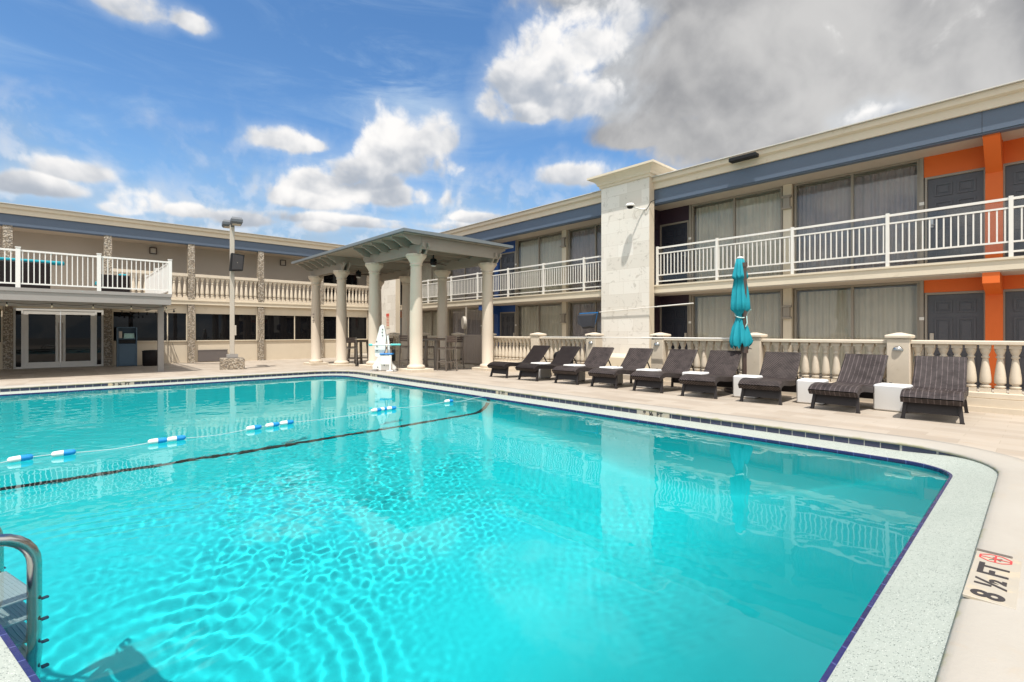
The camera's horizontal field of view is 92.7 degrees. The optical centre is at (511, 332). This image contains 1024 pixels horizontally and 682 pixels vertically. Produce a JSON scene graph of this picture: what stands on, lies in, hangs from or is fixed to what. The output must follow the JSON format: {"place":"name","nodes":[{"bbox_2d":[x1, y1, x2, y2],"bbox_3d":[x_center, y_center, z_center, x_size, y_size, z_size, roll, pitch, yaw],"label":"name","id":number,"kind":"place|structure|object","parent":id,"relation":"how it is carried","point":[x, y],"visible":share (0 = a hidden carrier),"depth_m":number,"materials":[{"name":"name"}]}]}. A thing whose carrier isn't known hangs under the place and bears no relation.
{"place":"outdoors","nodes":[
{"label":"outdoors","id":0,"kind":"place"},
{"bbox_2d":[0,376,948,681],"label":"water","id":1,"kind":"structure","parent":0,"point":[458,538],"depth_m":3.17,"materials":[{"name":"liquid"}]},
{"bbox_2d":[1,396,483,462],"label":"lane rope","id":2,"kind":"object","parent":1,"relation":"on","point":[19,458],"visible":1,"depth_m":5.99,"materials":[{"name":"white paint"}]},
{"bbox_2d":[0,358,1023,459],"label":"pool deck","id":3,"kind":"structure","parent":0,"point":[1000,433],"depth_m":8.85,"materials":[{"name":"concrete"}]},
{"bbox_2d":[0,246,171,371],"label":"raised deck","id":4,"kind":"structure","parent":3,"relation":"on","point":[158,283],"depth_m":15.26,"materials":[{"name":"wood"}]},
{"bbox_2d":[0,257,64,288],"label":"patio sofa","id":5,"kind":"object","parent":4,"relation":"on","point":[25,270],"visible":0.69,"depth_m":15.15,"materials":[{"name":"wicker"}]},
{"bbox_2d":[0,302,166,309],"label":"string lights","id":6,"kind":"object","parent":4,"relation":"hanging from","point":[91,304],"visible":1,"depth_m":15.41,"materials":[{"name":"white plastic"}]},
{"bbox_2d":[95,274,129,291],"bbox_3d":[-13.717,-1.640,16.761,0.900,0.720,0.760,0,0,-43],"label":"patio armchair","id":7,"kind":"object","parent":4,"relation":"on","point":[115,282],"visible":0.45,"depth_m":16.53,"materials":[{"name":"wicker"}]},
{"bbox_2d":[120,308,175,314],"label":"string lights","id":8,"kind":"object","parent":4,"relation":"hanging from","point":[147,312],"visible":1,"depth_m":18.48,"materials":[{"name":"white plastic"}]},
{"bbox_2d":[116,327,136,366],"bbox_3d":[-15.763,0.580,19.996,0.640,1.600,0.490,0,0,-43],"label":"towel cabinet","id":9,"kind":"object","parent":3,"relation":"on","point":[126,346],"visible":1,"depth_m":19.86,"materials":[{"name":"metal"}]},
{"bbox_2d":[142,350,156,365],"bbox_3d":[-14.919,1.055,20.319,0.760,0.650,0.760,0,0,-43],"label":"hamper","id":10,"kind":"object","parent":3,"relation":"on","point":[149,357],"visible":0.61,"depth_m":20.00,"materials":[{"name":"wicker"}]},
{"bbox_2d":[0,202,368,369],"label":"restaurant wing","id":11,"kind":"structure","parent":3,"relation":"on","point":[273,291],"depth_m":22.04,"materials":[{"name":"paint"}]},
{"bbox_2d":[0,308,2,342],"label":"window","id":12,"kind":"structure","parent":11,"relation":"in","point":[1,309],"depth_m":18.16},
{"bbox_2d":[23,310,59,367],"bbox_3d":[-18.129,0.267,18.858,1.034,2.205,0.134,0,0,-43],"label":"door","id":13,"kind":"structure","parent":11,"relation":"in","point":[41,329],"depth_m":18.87,"materials":[{"name":"white paint"}]},
{"bbox_2d":[61,311,94,366],"bbox_3d":[-17.364,0.267,19.564,1.032,2.205,0.134,0,0,-43],"label":"door","id":14,"kind":"structure","parent":11,"relation":"in","point":[77,327],"depth_m":19.57,"materials":[{"name":"white paint"}]},
{"bbox_2d":[112,310,186,341],"bbox_3d":[-15.677,-0.250,21.233,2.641,1.316,0.130,0,0,-43],"label":"window","id":15,"kind":"structure","parent":11,"relation":"in","point":[175,323],"depth_m":21.22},
{"bbox_2d":[195,312,256,340],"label":"window","id":16,"kind":"structure","parent":11,"relation":"in","point":[208,326],"depth_m":23.09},
{"bbox_2d":[264,314,310,340],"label":"window","id":17,"kind":"structure","parent":11,"relation":"in","point":[276,326],"depth_m":25.04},
{"bbox_2d":[324,274,357,302],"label":"window","id":18,"kind":"structure","parent":11,"relation":"in","point":[351,279],"depth_m":28.64,"materials":[{"name":"black glass"}]},
{"bbox_2d":[324,315,367,339],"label":"window","id":19,"kind":"structure","parent":11,"relation":"in","point":[357,326],"depth_m":27.41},
{"bbox_2d":[168,343,208,363],"bbox_3d":[-13.905,0.903,21.503,2.527,0.950,0.278,0,0,8],"label":"garden hose","id":20,"kind":"object","parent":3,"relation":"on","point":[188,363],"visible":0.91,"depth_m":21.55,"materials":[{"name":"rubber"}]},
{"bbox_2d":[220,217,244,369],"bbox_3d":[-10.273,-1.373,17.940,0.760,5.530,1.200,0,0,-34],"label":"light pole","id":21,"kind":"object","parent":3,"relation":"on","point":[232,360],"visible":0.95,"depth_m":17.85,"materials":[{"name":"grey metal"}]},
{"bbox_2d":[229,253,244,270],"bbox_3d":[-10.029,-2.540,17.805,0.460,0.640,0.310,0,0,-39],"label":"loudspeaker","id":22,"kind":"object","parent":21,"relation":"attached to","point":[236,262],"visible":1,"depth_m":17.69,"materials":[{"name":"black plastic"}]},
{"bbox_2d":[346,337,357,365],"bbox_3d":[-6.319,0.763,19.190,0.460,1.143,0.500,0,0,-14],"label":"bar stool","id":23,"kind":"object","parent":3,"relation":"on","point":[351,340],"visible":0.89,"depth_m":19.01,"materials":[{"name":"brown metal"}]},
{"bbox_2d":[347,340,367,365],"bbox_3d":[-6.277,0.850,19.995,0.800,1.060,0.800,0,0,42],"label":"bar table","id":24,"kind":"object","parent":3,"relation":"on","point":[360,349],"visible":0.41,"depth_m":19.96,"materials":[{"name":"brown metal"}]},
{"bbox_2d":[369,324,400,371],"bbox_3d":[-3.854,0.470,14.946,0.970,1.420,0.500,0,0,-1],"label":"pool lift","id":25,"kind":"object","parent":3,"relation":"on","point":[384,360],"visible":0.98,"depth_m":14.88,"materials":[{"name":"white paint"}]},
{"bbox_2d":[388,332,399,352],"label":"balustrade pier","id":26,"kind":"structure","parent":3,"relation":"on","point":[391,335],"depth_m":22.49,"materials":[{"name":"stone"}]},
{"bbox_2d":[394,335,401,361],"bbox_3d":[-4.615,0.735,21.733,0.400,1.190,2.160,0,0,-43],"label":"balustrade","id":27,"kind":"object","parent":3,"relation":"on","point":[397,348],"visible":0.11,"depth_m":22.25,"materials":[{"name":"stone"}]},
{"bbox_2d":[291,228,512,372],"bbox_3d":[-4.628,-0.772,18.677,4.245,4.465,9.195,0,0,-43],"label":"pergola","id":28,"kind":"object","parent":3,"relation":"on","point":[402,254],"visible":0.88,"depth_m":16.82,"materials":[{"name":"paint"}]},
{"bbox_2d":[349,270,368,277],"bbox_3d":[-6.539,-2.582,20.824,1.307,0.575,1.132,0,0,-16],"label":"ceiling fan","id":29,"kind":"object","parent":28,"relation":"hanging from","point":[358,274],"visible":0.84,"depth_m":20.57,"materials":[{"name":"black plastic"}]},
{"bbox_2d":[422,255,446,266],"bbox_3d":[-2.678,-2.582,17.238,1.307,0.575,1.132,0,0,27],"label":"ceiling fan","id":30,"kind":"object","parent":28,"relation":"hanging from","point":[433,262],"visible":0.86,"depth_m":17.03,"materials":[{"name":"black plastic"}]},
{"bbox_2d":[398,335,409,368],"bbox_3d":[-3.476,0.659,16.453,0.460,1.143,0.500,0,0,38],"label":"bar stool","id":31,"kind":"object","parent":3,"relation":"on","point":[401,337],"visible":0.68,"depth_m":16.31,"materials":[{"name":"brown metal"}]},
{"bbox_2d":[423,332,429,355],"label":"balustrade pier","id":32,"kind":"structure","parent":3,"relation":"on","point":[426,334],"depth_m":20.65,"materials":[{"name":"stone"}]},
{"bbox_2d":[423,336,434,366],"bbox_3d":[-3.066,0.692,17.400,0.500,1.143,0.460,0,0,44],"label":"bar stool","id":33,"kind":"object","parent":3,"relation":"on","point":[428,347],"visible":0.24,"depth_m":17.39,"materials":[{"name":"brown metal"}]},
{"bbox_2d":[423,338,451,369],"bbox_3d":[-2.540,0.733,16.640,0.800,1.060,0.800,0,0,42],"label":"bar table","id":34,"kind":"object","parent":3,"relation":"on","point":[437,344],"visible":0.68,"depth_m":16.58,"materials":[{"name":"brown metal"}]},
{"bbox_2d":[423,336,451,363],"bbox_3d":[-2.937,0.735,19.915,0.400,1.190,2.110,0,0,-43],"label":"balustrade","id":35,"kind":"object","parent":3,"relation":"on","point":[430,354],"visible":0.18,"depth_m":20.20,"materials":[{"name":"stone"}]},
{"bbox_2d":[437,336,456,370],"bbox_3d":[-2.114,0.680,15.884,0.500,1.143,0.460,0,0,44],"label":"bar stool","id":36,"kind":"object","parent":3,"relation":"on","point":[450,339],"visible":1,"depth_m":15.81,"materials":[{"name":"brown metal"}]},
{"bbox_2d":[446,336,464,368],"bbox_3d":[-2.022,0.717,17.323,0.500,1.143,0.460,0,0,-44],"label":"bar stool","id":37,"kind":"object","parent":3,"relation":"on","point":[458,348],"visible":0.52,"depth_m":17.31,"materials":[{"name":"brown metal"}]},
{"bbox_2d":[451,332,464,363],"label":"balustrade pier","id":38,"kind":"structure","parent":3,"relation":"on","point":[458,344],"depth_m":18.86,"materials":[{"name":"stone"}]},
{"bbox_2d":[454,334,481,367],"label":"garden gate","id":39,"kind":"structure","parent":3,"relation":"on","point":[472,347],"depth_m":18.32,"materials":[{"name":"black plastic"}]},
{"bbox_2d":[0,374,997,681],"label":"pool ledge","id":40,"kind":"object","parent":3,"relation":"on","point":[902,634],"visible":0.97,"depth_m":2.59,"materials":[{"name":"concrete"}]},
{"bbox_2d":[0,372,958,456],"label":"pool tile band","id":41,"kind":"object","parent":40,"relation":"on","point":[826,437],"visible":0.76,"depth_m":8.17,"materials":[{"name":"tile"}]},
{"bbox_2d":[108,382,133,385],"bbox_3d":[-9.508,1.255,11.893,0.500,0.068,0.007,0,0,-43],"label":"depth marker","id":42,"kind":"object","parent":41,"relation":"attached to","point":[122,383],"visible":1,"depth_m":11.89,"materials":[{"name":"tile"}]},
{"bbox_2d":[496,391,507,394],"bbox_3d":[-0.213,1.256,10.106,0.007,0.067,0.360,0,0,-43],"label":"depth marker","id":43,"kind":"object","parent":41,"relation":"attached to","point":[501,393],"visible":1,"depth_m":10.11,"materials":[{"name":"tile"}]},
{"bbox_2d":[637,410,669,417],"bbox_3d":[2.168,1.255,7.527,0.007,0.068,0.560,0,0,-43],"label":"depth marker","id":44,"kind":"object","parent":41,"relation":"attached to","point":[656,414],"visible":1,"depth_m":7.52,"materials":[{"name":"tile"}]},
{"bbox_2d":[0,369,1023,681],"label":"pool coping","id":45,"kind":"object","parent":3,"relation":"on","point":[984,643],"visible":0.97,"depth_m":3.02,"materials":[{"name":"concrete"}]},
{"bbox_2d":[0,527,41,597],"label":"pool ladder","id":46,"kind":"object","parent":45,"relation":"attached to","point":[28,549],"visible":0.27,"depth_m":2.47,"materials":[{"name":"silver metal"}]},
{"bbox_2d":[962,548,1021,609],"bbox_3d":[2.332,1.180,2.364,0.685,0.017,0.169,0,0,-42],"label":"depth marker","id":47,"kind":"object","parent":45,"relation":"on","point":[993,578],"visible":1,"depth_m":2.32,"materials":[{"name":"tile"}]},
{"bbox_2d":[493,336,530,371],"bbox_3d":[0.007,0.735,16.726,0.400,1.190,2.130,0,0,-43],"label":"balustrade","id":48,"kind":"object","parent":3,"relation":"on","point":[502,352],"visible":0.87,"depth_m":16.66,"materials":[{"name":"stone"}]},
{"bbox_2d":[487,345,551,377],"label":"sun lounger","id":49,"kind":"object","parent":3,"relation":"on","point":[536,353],"visible":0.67,"depth_m":14.16,"materials":[{"name":"wicker"}]},
{"bbox_2d":[531,362,550,377],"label":"cube table","id":50,"kind":"object","parent":3,"relation":"on","point":[544,373],"visible":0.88,"depth_m":13.54,"materials":[{"name":"white plastic"}]},
{"bbox_2d":[515,346,579,380],"bbox_3d":[1.080,0.819,13.195,2.159,0.911,0.682,3,-2,-45],"label":"sun lounger","id":51,"kind":"object","parent":3,"relation":"on","point":[565,355],"visible":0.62,"depth_m":13.23,"materials":[{"name":"wicker"}]},
{"bbox_2d":[539,337,585,377],"bbox_3d":[1.615,0.735,14.984,0.400,1.190,1.930,0,0,-43],"label":"balustrade","id":52,"kind":"object","parent":3,"relation":"on","point":[578,357],"visible":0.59,"depth_m":14.95,"materials":[{"name":"stone"}]},
{"bbox_2d":[563,364,584,381],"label":"cube table","id":53,"kind":"object","parent":3,"relation":"on","point":[581,375],"visible":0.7,"depth_m":12.75,"materials":[{"name":"white plastic"}]},
{"bbox_2d":[552,347,613,384],"bbox_3d":[1.915,0.823,12.458,0.682,0.911,2.159,0,-2,40],"label":"sun lounger","id":54,"kind":"object","parent":3,"relation":"on","point":[597,357],"visible":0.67,"depth_m":12.55,"materials":[{"name":"wicker"}]},
{"bbox_2d":[585,332,603,377],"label":"balustrade pier","id":55,"kind":"structure","parent":3,"relation":"on","point":[593,342],"depth_m":14.04,"materials":[{"name":"stone"}]},
{"bbox_2d":[599,366,622,384],"bbox_3d":[2.442,1.062,12.053,0.430,0.430,0.430,0,0,-41],"label":"cube table","id":56,"kind":"object","parent":3,"relation":"on","point":[620,378],"visible":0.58,"depth_m":11.95,"materials":[{"name":"white plastic"}]},
{"bbox_2d":[588,348,657,388],"bbox_3d":[2.695,0.824,11.663,0.682,0.911,2.159,0,-2,42],"label":"sun lounger","id":57,"kind":"object","parent":3,"relation":"on","point":[635,359],"visible":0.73,"depth_m":11.73,"materials":[{"name":"wicker"}]},
{"bbox_2d":[636,368,661,388],"bbox_3d":[3.138,1.060,11.211,0.430,0.430,0.430,0,0,-43],"label":"cube table","id":58,"kind":"object","parent":3,"relation":"on","point":[646,369],"visible":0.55,"depth_m":11.11,"materials":[{"name":"white plastic"}]},
{"bbox_2d":[650,333,670,380],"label":"balustrade pier","id":59,"kind":"structure","parent":3,"relation":"on","point":[659,353],"depth_m":12.45,"materials":[{"name":"stone"}]},
{"bbox_2d":[553,335,729,338],"bbox_3d":[2.995,0.131,13.074,0.203,0.099,5.850,0,0,-43],"label":"pool pole","id":60,"kind":"object","parent":59,"relation":"on","point":[653,337],"visible":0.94,"depth_m":12.29,"materials":[{"name":"metal"}]},
{"bbox_2d":[630,349,701,392],"bbox_3d":[3.475,0.826,10.878,0.682,0.911,2.159,0,-2,43],"label":"sun lounger","id":61,"kind":"object","parent":3,"relation":"on","point":[678,362],"visible":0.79,"depth_m":11.00,"materials":[{"name":"wicker"}]},
{"bbox_2d":[682,371,708,392],"bbox_3d":[3.920,1.061,10.423,0.430,0.430,0.430,0,0,-44],"label":"cube table","id":62,"kind":"object","parent":3,"relation":"on","point":[695,372],"visible":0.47,"depth_m":10.29,"materials":[{"name":"white plastic"}]},
{"bbox_2d":[663,339,741,389],"bbox_3d":[4.616,0.735,11.733,0.400,1.190,2.000,0,0,-43],"label":"balustrade","id":63,"kind":"object","parent":3,"relation":"on","point":[703,343],"visible":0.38,"depth_m":11.80,"materials":[{"name":"stone"}]},
{"bbox_2d":[679,350,741,398],"bbox_3d":[4.155,0.824,10.043,0.682,0.911,2.159,0,-2,39],"label":"sun lounger","id":64,"kind":"object","parent":3,"relation":"on","point":[721,367],"visible":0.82,"depth_m":10.19,"materials":[{"name":"wicker"}]},
{"bbox_2d":[724,256,752,393],"bbox_3d":[4.960,-0.163,10.431,0.640,2.930,0.640,0,0,4],"label":"closed umbrella","id":65,"kind":"object","parent":3,"relation":"on","point":[740,334],"visible":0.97,"depth_m":10.40,"materials":[{"name":"teal fabric"}]},
{"bbox_2d":[733,374,762,398],"bbox_3d":[4.622,1.059,9.574,0.430,0.430,0.430,0,0,44],"label":"cube table","id":66,"kind":"object","parent":3,"relation":"on","point":[736,388],"visible":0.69,"depth_m":9.50,"materials":[{"name":"white plastic"}]},
{"bbox_2d":[738,352,803,404],"bbox_3d":[4.966,0.826,9.286,0.682,0.911,2.159,0,-2,40],"label":"sun lounger","id":67,"kind":"object","parent":3,"relation":"on","point":[779,372],"visible":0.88,"depth_m":9.42,"materials":[{"name":"wicker"}]},
{"bbox_2d":[797,378,828,404],"bbox_3d":[5.404,1.060,8.786,0.430,0.430,0.430,0,0,42],"label":"cube table","id":68,"kind":"object","parent":3,"relation":"on","point":[804,396],"visible":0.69,"depth_m":8.69,"materials":[{"name":"white plastic"}]},
{"bbox_2d":[761,339,885,402],"bbox_3d":[6.274,0.735,9.936,0.400,1.190,2.210,0,0,-43],"label":"balustrade","id":69,"kind":"object","parent":3,"relation":"on","point":[846,344],"visible":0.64,"depth_m":9.83,"materials":[{"name":"concrete"}]},
{"bbox_2d":[808,354,891,413],"bbox_3d":[5.816,0.826,8.345,2.159,0.911,0.682,3,-2,-41],"label":"sun lounger","id":70,"kind":"object","parent":3,"relation":"on","point":[860,375],"visible":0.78,"depth_m":8.43,"materials":[{"name":"wicker"}]},
{"bbox_2d":[873,383,912,412],"bbox_3d":[6.213,1.062,7.968,0.430,0.430,0.430,0,0,-38],"label":"cube table","id":71,"kind":"object","parent":3,"relation":"on","point":[886,396],"visible":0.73,"depth_m":7.85,"materials":[{"name":"white plastic"}]},
{"bbox_2d":[900,356,968,424],"bbox_3d":[6.516,0.824,7.497,0.682,0.911,2.159,0,-2,44],"label":"sun lounger","id":72,"kind":"object","parent":3,"relation":"on","point":[939,384],"visible":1,"depth_m":7.59,"materials":[{"name":"wicker"}]},
{"bbox_2d":[910,340,1023,415],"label":"balustrade","id":73,"kind":"object","parent":3,"relation":"on","point":[998,400],"visible":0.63,"depth_m":8.07,"materials":[{"name":"concrete"}]},
{"bbox_2d":[0,0,1023,338],"label":"sky","id":74,"kind":"structure","parent":0,"point":[342,122],"materials":[{"name":"blue"}]},
{"bbox_2d":[530,332,546,361],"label":"balustrade pier","id":75,"kind":"structure","parent":0,"point":[535,340],"depth_m":15.68,"materials":[{"name":"stone"}]},
{"bbox_2d":[60,339,1023,389],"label":"ground","id":76,"kind":"structure","parent":0,"point":[60,363],"depth_m":29.81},
{"bbox_2d":[350,353,1023,393],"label":"walkway","id":77,"kind":"structure","parent":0,"point":[626,376],"depth_m":13.74,"materials":[{"name":"concrete"}]},
{"bbox_2d":[381,279,399,352],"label":"stone pillar","id":78,"kind":"structure","parent":77,"relation":"on","point":[390,296],"depth_m":26.55,"materials":[{"name":"beige paint"}]},
{"bbox_2d":[386,313,389,327],"bbox_3d":[-6.814,-0.640,26.821,0.022,0.800,0.340,0,0,-43],"label":"wall sign","id":79,"kind":"object","parent":78,"relation":"attached to","point":[387,320],"visible":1,"depth_m":26.79,"materials":[{"name":"white"}]},
{"bbox_2d":[587,159,675,367],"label":"stone pillar","id":80,"kind":"structure","parent":77,"relation":"on","point":[627,258],"depth_m":15.47,"materials":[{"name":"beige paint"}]},
{"bbox_2d":[577,303,693,328],"bbox_3d":[3.710,-0.479,15.292,4.138,0.718,0.219,0,0,45],"label":"leaf net pole","id":81,"kind":"object","parent":80,"relation":"attached to","point":[586,320],"visible":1,"depth_m":16.30,"materials":[{"name":"metal"}]},
{"bbox_2d":[625,199,655,209],"bbox_3d":[3.928,-3.890,14.976,0.914,0.320,0.298,0,0,0],"label":"security camera","id":82,"kind":"object","parent":80,"relation":"attached to","point":[629,205],"visible":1,"depth_m":14.90,"materials":[{"name":"white paint"}]},
{"bbox_2d":[400,79,1023,388],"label":"motel wing","id":83,"kind":"structure","parent":77,"relation":"on","point":[909,221],"depth_m":12.51,"materials":[{"name":"paint"}]},
{"bbox_2d":[400,280,401,304],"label":"door","id":84,"kind":"structure","parent":83,"relation":"in","point":[400,280],"depth_m":28.62,"materials":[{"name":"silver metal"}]},
{"bbox_2d":[422,310,437,343],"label":"window","id":85,"kind":"structure","parent":83,"relation":"in","point":[429,318],"depth_m":26.64,"materials":[{"name":"glass"}]},
{"bbox_2d":[422,264,437,302],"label":"window","id":86,"kind":"structure","parent":83,"relation":"in","point":[428,273],"depth_m":26.72,"materials":[{"name":"glass"}]},
{"bbox_2d":[461,307,466,334],"bbox_3d":[-2.033,0.050,21.130,0.216,2.300,0.540,0,0,-18],"label":"utility meter","id":87,"kind":"object","parent":83,"relation":"attached to","point":[464,322],"visible":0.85,"depth_m":21.10,"materials":[{"name":"beige metal"}]},
{"bbox_2d":[449,307,480,335],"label":"window","id":88,"kind":"structure","parent":83,"relation":"in","point":[473,316],"depth_m":24.11,"materials":[{"name":"grey glass"}]},
{"bbox_2d":[449,266,480,300],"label":"window","id":89,"kind":"structure","parent":83,"relation":"in","point":[471,270],"depth_m":24.21,"materials":[{"name":"grey glass"}]},
{"bbox_2d":[501,313,514,357],"bbox_3d":[-0.179,0.165,21.760,0.124,2.030,0.930,0,0,-43],"label":"door","id":90,"kind":"structure","parent":83,"relation":"in","point":[507,319],"depth_m":21.75,"materials":[{"name":"paint"}]},
{"bbox_2d":[501,253,514,296],"bbox_3d":[-0.179,-2.481,21.760,0.124,2.030,0.930,0,0,-43],"label":"door","id":91,"kind":"structure","parent":83,"relation":"in","point":[507,260],"depth_m":21.79,"materials":[{"name":"silver metal"}]},
{"bbox_2d":[517,302,561,359],"bbox_3d":[1.199,-0.015,20.421,0.235,2.350,2.635,0,0,-43],"label":"window","id":92,"kind":"structure","parent":83,"relation":"in","point":[542,319],"depth_m":20.40,"materials":[{"name":"beige glass"}]},
{"bbox_2d":[517,231,561,295],"bbox_3d":[1.199,-2.753,20.421,0.235,2.534,2.635,0,0,-43],"label":"window","id":93,"kind":"structure","parent":83,"relation":"in","point":[544,250],"depth_m":20.44,"materials":[{"name":"glass"}]},
{"bbox_2d":[568,300,600,361],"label":"window","id":94,"kind":"structure","parent":83,"relation":"in","point":[578,331],"depth_m":18.87,"materials":[{"name":"glass"}]},
{"bbox_2d":[568,223,600,291],"bbox_3d":[3.189,-2.753,18.265,0.235,2.534,2.635,0,0,-43],"label":"window","id":95,"kind":"structure","parent":83,"relation":"in","point":[586,243],"depth_m":18.75,"materials":[{"name":"glass"}]},
{"bbox_2d":[662,306,686,348],"bbox_3d":[5.268,0.165,15.859,0.124,2.030,0.930,0,0,-43],"label":"door","id":96,"kind":"structure","parent":83,"relation":"in","point":[674,318],"depth_m":15.84,"materials":[{"name":"paint"}]},
{"bbox_2d":[662,223,686,283],"bbox_3d":[5.268,-2.481,15.859,0.124,2.030,0.930,0,0,-43],"label":"door","id":97,"kind":"structure","parent":83,"relation":"in","point":[676,234],"depth_m":15.87,"materials":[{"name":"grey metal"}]},
{"bbox_2d":[692,289,782,371],"bbox_3d":[6.645,-0.015,14.521,0.234,2.350,2.635,0,0,-43],"label":"window","id":98,"kind":"structure","parent":83,"relation":"in","point":[715,319],"depth_m":14.73,"materials":[{"name":"beige metal"}]},
{"bbox_2d":[692,187,782,281],"bbox_3d":[6.645,-2.753,14.521,0.235,2.534,2.635,0,0,-43],"label":"window","id":99,"kind":"structure","parent":83,"relation":"in","point":[760,214],"depth_m":14.45,"materials":[{"name":"glass"}]},
{"bbox_2d":[729,152,758,163],"bbox_3d":[6.117,-4.602,12.900,0.250,0.104,0.700,0,0,-43],"label":"flood light","id":100,"kind":"object","parent":83,"relation":"attached to","point":[744,157],"visible":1,"depth_m":12.81,"materials":[{"name":"black plastic"}]},
{"bbox_2d":[794,281,919,378],"bbox_3d":[8.636,-0.015,12.364,0.233,2.350,2.635,0,0,-43],"label":"window","id":101,"kind":"structure","parent":83,"relation":"in","point":[873,313],"depth_m":12.35,"materials":[{"name":"beige metal"}]},
{"bbox_2d":[794,159,919,273],"bbox_3d":[8.636,-2.753,12.364,0.234,2.534,2.635,0,0,-43],"label":"window","id":102,"kind":"structure","parent":83,"relation":"in","point":[894,191],"depth_m":12.30,"materials":[{"name":"glass"}]},
{"bbox_2d":[928,293,983,386],"bbox_3d":[9.860,0.165,10.885,0.124,2.030,0.930,0,0,-43],"label":"door","id":103,"kind":"structure","parent":83,"relation":"in","point":[950,316],"depth_m":10.84,"materials":[{"name":"paint"}]},
{"bbox_2d":[928,170,983,262],"bbox_3d":[9.860,-2.481,10.885,0.124,2.030,0.930,0,0,-43],"label":"door","id":104,"kind":"structure","parent":83,"relation":"in","point":[968,187],"depth_m":10.87,"materials":[{"name":"silver metal"}]},
{"bbox_2d":[1005,291,1023,388],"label":"door","id":105,"kind":"structure","parent":83,"relation":"in","point":[1014,301],"depth_m":10.22,"materials":[{"name":"paint"}]},
{"bbox_2d":[1005,163,1023,256],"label":"door","id":106,"kind":"structure","parent":83,"relation":"in","point":[1014,174],"depth_m":10.19,"materials":[{"name":"silver metal"}]},
{"bbox_2d":[747,333,767,374],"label":"balustrade pier","id":107,"kind":"structure","parent":0,"point":[755,355],"depth_m":10.72,"materials":[{"name":"stone"}]},
{"bbox_2d":[884,333,914,384],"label":"balustrade pier","id":108,"kind":"structure","parent":0,"point":[899,365],"depth_m":8.88,"materials":[{"name":"stone"}]},
{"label":"pool basin","id":109,"kind":"structure","parent":0,"visible":0},
{"bbox_2d":[0,375,952,681],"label":"pool lip tile","id":110,"kind":"object","parent":109,"relation":"on","point":[20,659],"visible":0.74,"depth_m":4.68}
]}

